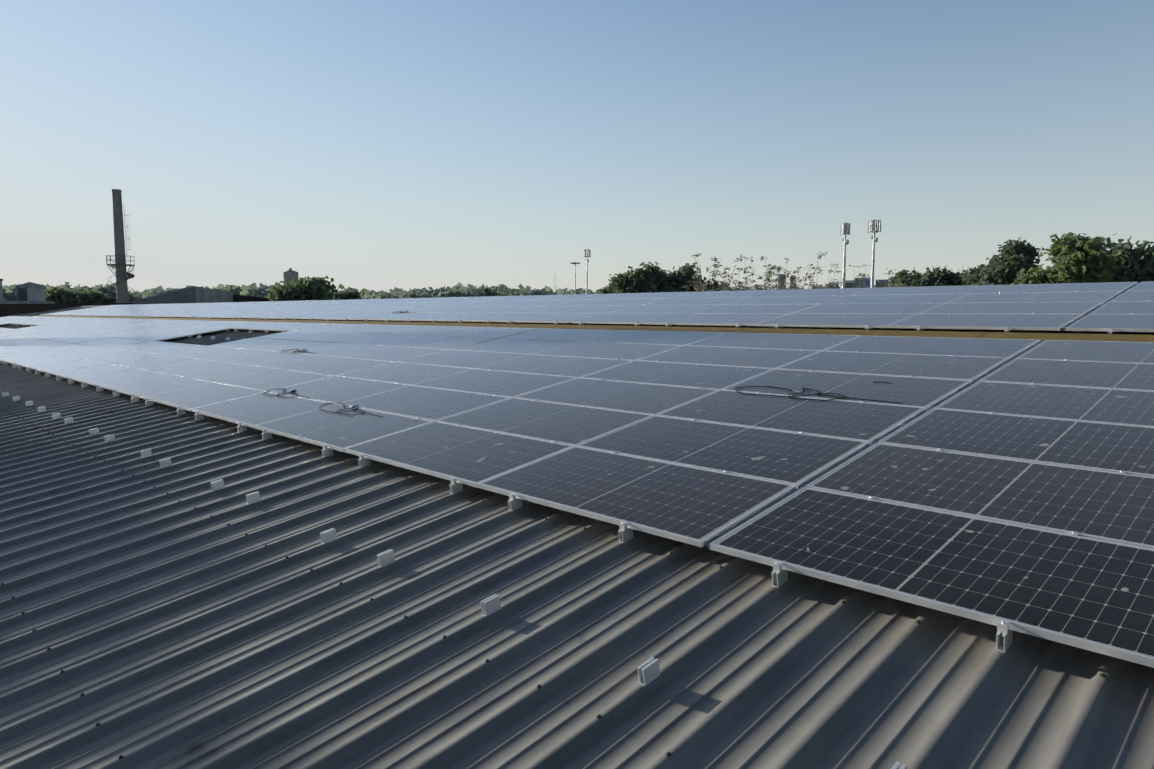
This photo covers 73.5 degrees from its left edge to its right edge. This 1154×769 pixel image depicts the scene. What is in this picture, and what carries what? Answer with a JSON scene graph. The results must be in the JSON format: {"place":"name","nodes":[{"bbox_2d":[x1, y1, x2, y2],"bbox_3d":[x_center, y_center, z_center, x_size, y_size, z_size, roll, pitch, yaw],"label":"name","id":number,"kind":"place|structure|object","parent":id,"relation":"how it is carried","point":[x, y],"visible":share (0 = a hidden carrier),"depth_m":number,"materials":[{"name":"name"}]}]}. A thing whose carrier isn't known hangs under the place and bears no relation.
{"place":"outdoors","nodes":[
{"label":"outdoors","id":0,"kind":"place"},
{"bbox_2d":[1,282,54,303],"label":"shed","id":1,"kind":"structure","parent":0,"point":[29,291],"depth_m":84.15,"materials":[{"name":"grey concrete"}]},
{"bbox_2d":[5,305,106,316],"bbox_3d":[-11.127,1.797,33.407,41.474,10.768,81.200,-5,8,-44],"label":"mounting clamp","id":2,"kind":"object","parent":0,"point":[73,307],"depth_m":59.29,"materials":[{"name":"metal"}]},
{"bbox_2d":[0,307,1153,768],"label":"roof sheet","id":3,"kind":"object","parent":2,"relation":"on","point":[170,631],"depth_m":3.88,"materials":[{"name":"metal"}]},
{"bbox_2d":[1,365,1106,759],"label":"roof screws","id":4,"kind":"object","parent":3,"relation":"on","point":[371,599],"visible":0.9,"depth_m":4.25,"materials":[{"name":"grey metal"}]},
{"bbox_2d":[3,283,1138,548],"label":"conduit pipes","id":5,"kind":"object","parent":3,"relation":"on","point":[873,443],"visible":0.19,"depth_m":5.56,"materials":[{"name":"grey metal"}]},
{"bbox_2d":[0,316,1153,667],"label":"solar panels","id":6,"kind":"object","parent":3,"relation":"on","point":[980,514],"visible":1,"depth_m":6.50,"materials":[{"name":"blue glass"}]},
{"bbox_2d":[263,311,899,416],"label":"cables","id":7,"kind":"object","parent":6,"relation":"on","point":[293,391],"visible":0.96,"depth_m":7.83,"materials":[{"name":"black rubber"}]},
{"bbox_2d":[0,291,1153,768],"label":"mounting brackets","id":8,"kind":"object","parent":3,"relation":"on","point":[648,671],"visible":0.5,"depth_m":6.06,"materials":[{"name":"silver metal"}]},
{"bbox_2d":[40,281,1153,331],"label":"solar panels","id":9,"kind":"object","parent":8,"relation":"on","point":[1013,307],"visible":1,"depth_m":13.99,"materials":[{"name":"blue glass"}]},
{"bbox_2d":[32,316,1153,341],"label":"walkway grating","id":10,"kind":"object","parent":3,"relation":"on","point":[1076,337],"visible":0.42,"depth_m":11.67,"materials":[{"name":"beige metal"}]},
{"bbox_2d":[0,303,132,316],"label":"roof","id":11,"kind":"structure","parent":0,"point":[11,309],"depth_m":69.89,"materials":[{"name":"grey metal"}]},
{"bbox_2d":[129,287,195,304],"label":"building","id":12,"kind":"structure","parent":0,"point":[184,296],"depth_m":92.07,"materials":[{"name":"grey metal"}]},
{"bbox_2d":[233,294,267,301],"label":"building","id":13,"kind":"structure","parent":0,"point":[240,298],"depth_m":95.10,"materials":[{"name":"grey"}]},
{"bbox_2d":[2,281,892,301],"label":"distant treeline","id":14,"kind":"object","parent":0,"point":[459,289],"visible":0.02,"depth_m":261.53,"materials":[{"name":"green plant"}]},
{"bbox_2d":[0,0,1153,292],"label":"sky","id":15,"kind":"structure","parent":0,"point":[376,145],"materials":[{"name":"blue"}]},
{"label":"ground","id":16,"kind":"structure","parent":0,"visible":0},
{"bbox_2d":[0,279,2,303],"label":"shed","id":17,"kind":"structure","parent":16,"relation":"on","point":[1,293],"depth_m":79.79,"materials":[{"name":"grey"}]},
{"bbox_2d":[45,285,80,302],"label":"tree","id":18,"kind":"object","parent":16,"relation":"on","point":[52,294],"visible":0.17,"depth_m":108.83,"materials":[{"name":"green plant"}]},
{"bbox_2d":[56,288,107,302],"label":"tree","id":19,"kind":"object","parent":16,"relation":"on","point":[89,296],"visible":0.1,"depth_m":107.94,"materials":[{"name":"green plant"}]},
{"bbox_2d":[94,296,116,302],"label":"tree","id":20,"kind":"object","parent":16,"relation":"on","point":[102,299],"visible":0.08,"depth_m":108.49,"materials":[{"name":"green plant"}]},
{"bbox_2d":[106,189,135,302],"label":"chimney stack","id":21,"kind":"object","parent":16,"relation":"on","point":[123,275],"visible":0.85,"depth_m":101.97,"materials":[{"name":"concrete"}]},
{"bbox_2d":[155,286,233,302],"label":"shed","id":22,"kind":"structure","parent":16,"relation":"on","point":[205,295],"depth_m":95.13,"materials":[{"name":"grey metal"}]},
{"bbox_2d":[261,286,276,300],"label":"tree","id":23,"kind":"object","parent":16,"relation":"on","point":[270,293],"visible":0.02,"depth_m":96.54,"materials":[{"name":"green plant"}]},
{"bbox_2d":[283,268,298,284],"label":"water tower","id":24,"kind":"structure","parent":16,"relation":"on","point":[289,274],"depth_m":212.36,"materials":[{"name":"metal"}]},
{"bbox_2d":[265,276,343,300],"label":"tree","id":25,"kind":"object","parent":16,"relation":"on","point":[309,288],"visible":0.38,"depth_m":90.65,"materials":[{"name":"green plant"}]},
{"bbox_2d":[333,288,365,299],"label":"tree","id":26,"kind":"object","parent":16,"relation":"on","point":[349,294],"visible":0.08,"depth_m":114.35,"materials":[{"name":"green plant"}]},
{"bbox_2d":[570,262,579,293],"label":"mast light","id":27,"kind":"object","parent":16,"relation":"on","point":[575,273],"visible":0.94,"depth_m":262.46,"materials":[{"name":"metal"}]},
{"bbox_2d":[583,249,590,293],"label":"cell tower","id":28,"kind":"structure","parent":16,"relation":"on","point":[587,256],"depth_m":267.18,"materials":[{"name":"metal"}]},
{"bbox_2d":[597,279,618,293],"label":"tree cluster","id":29,"kind":"object","parent":16,"relation":"on","point":[602,291],"visible":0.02,"depth_m":89.96,"materials":[{"name":"green plant"}]},
{"bbox_2d":[606,261,679,293],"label":"tree cluster","id":30,"kind":"object","parent":16,"relation":"on","point":[651,279],"visible":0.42,"depth_m":82.63,"materials":[{"name":"green plant"}]},
{"bbox_2d":[663,262,723,291],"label":"tree cluster","id":31,"kind":"object","parent":16,"relation":"on","point":[682,276],"visible":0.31,"depth_m":85.16,"materials":[{"name":"green plant"}]},
{"bbox_2d":[682,253,741,291],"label":"bamboo tree","id":32,"kind":"object","parent":16,"relation":"on","point":[698,275],"visible":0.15,"depth_m":75.23,"materials":[{"name":"green plant"}]},
{"bbox_2d":[710,267,743,290],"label":"bamboo tree","id":33,"kind":"object","parent":16,"relation":"on","point":[739,282],"visible":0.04,"depth_m":87.41,"materials":[{"name":"green plant"}]},
{"bbox_2d":[712,255,777,290],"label":"bamboo tree","id":34,"kind":"object","parent":16,"relation":"on","point":[765,280],"visible":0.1,"depth_m":77.97,"materials":[{"name":"green plant"}]},
{"bbox_2d":[764,266,798,289],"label":"bamboo tree","id":35,"kind":"object","parent":16,"relation":"on","point":[780,280],"visible":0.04,"depth_m":89.67,"materials":[{"name":"green plant"}]},
{"bbox_2d":[757,252,826,289],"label":"bamboo tree","id":36,"kind":"object","parent":16,"relation":"on","point":[787,276],"visible":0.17,"depth_m":80.64,"materials":[{"name":"green plant"}]},
{"bbox_2d":[805,255,838,288],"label":"bamboo tree","id":37,"kind":"object","parent":16,"relation":"on","point":[819,286],"visible":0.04,"depth_m":82.08,"materials":[{"name":"green plant"}]},
{"bbox_2d":[778,274,888,289],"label":"distant buildings","id":38,"kind":"structure","parent":16,"relation":"on","point":[853,283],"depth_m":195.62,"materials":[{"name":"white paint"}]},
{"bbox_2d":[841,222,849,287],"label":"cell tower","id":39,"kind":"structure","parent":16,"relation":"on","point":[844,229],"depth_m":140.11,"materials":[{"name":"metal"}]},
{"bbox_2d":[829,264,871,287],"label":"bamboo tree","id":40,"kind":"object","parent":16,"relation":"on","point":[856,279],"visible":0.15,"depth_m":90.12,"materials":[{"name":"green plant"}]},
{"bbox_2d":[867,219,880,287],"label":"cell tower","id":41,"kind":"structure","parent":16,"relation":"on","point":[878,228],"depth_m":138.38,"materials":[{"name":"metal"}]},
{"bbox_2d":[877,268,912,286],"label":"bamboo tree","id":42,"kind":"object","parent":16,"relation":"on","point":[889,273],"visible":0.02,"depth_m":91.34,"materials":[{"name":"green plant"}]},
{"bbox_2d":[883,270,922,286],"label":"tree","id":43,"kind":"object","parent":16,"relation":"on","point":[899,277],"visible":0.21,"depth_m":99.59,"materials":[{"name":"green plant"}]},
{"bbox_2d":[910,273,936,286],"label":"tree","id":44,"kind":"object","parent":16,"relation":"on","point":[928,280],"visible":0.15,"depth_m":90.21,"materials":[{"name":"green plant"}]},
{"bbox_2d":[910,265,966,286],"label":"tree","id":45,"kind":"object","parent":16,"relation":"on","point":[945,277],"visible":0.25,"depth_m":93.10,"materials":[{"name":"green plant"}]},
{"bbox_2d":[962,265,985,284],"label":"tree","id":46,"kind":"object","parent":16,"relation":"on","point":[972,276],"visible":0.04,"depth_m":82.98,"materials":[{"name":"green plant"}]},
{"bbox_2d":[971,237,1043,284],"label":"tree","id":47,"kind":"object","parent":16,"relation":"on","point":[1010,262],"visible":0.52,"depth_m":72.21,"materials":[{"name":"green plant"}]},
{"bbox_2d":[1010,232,1116,284],"bbox_3d":[42.478,-4.521,67.301,8.933,17.202,9.244,-5,8,-44],"label":"green tree","id":48,"kind":"object","parent":16,"relation":"on","point":[1077,259],"visible":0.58,"depth_m":64.70,"materials":[{"name":"green plant"}]},
{"bbox_2d":[1096,233,1153,282],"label":"dark tree","id":49,"kind":"object","parent":16,"relation":"on","point":[1135,264],"visible":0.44,"depth_m":69.33,"materials":[{"name":"green plant"}]}
]}

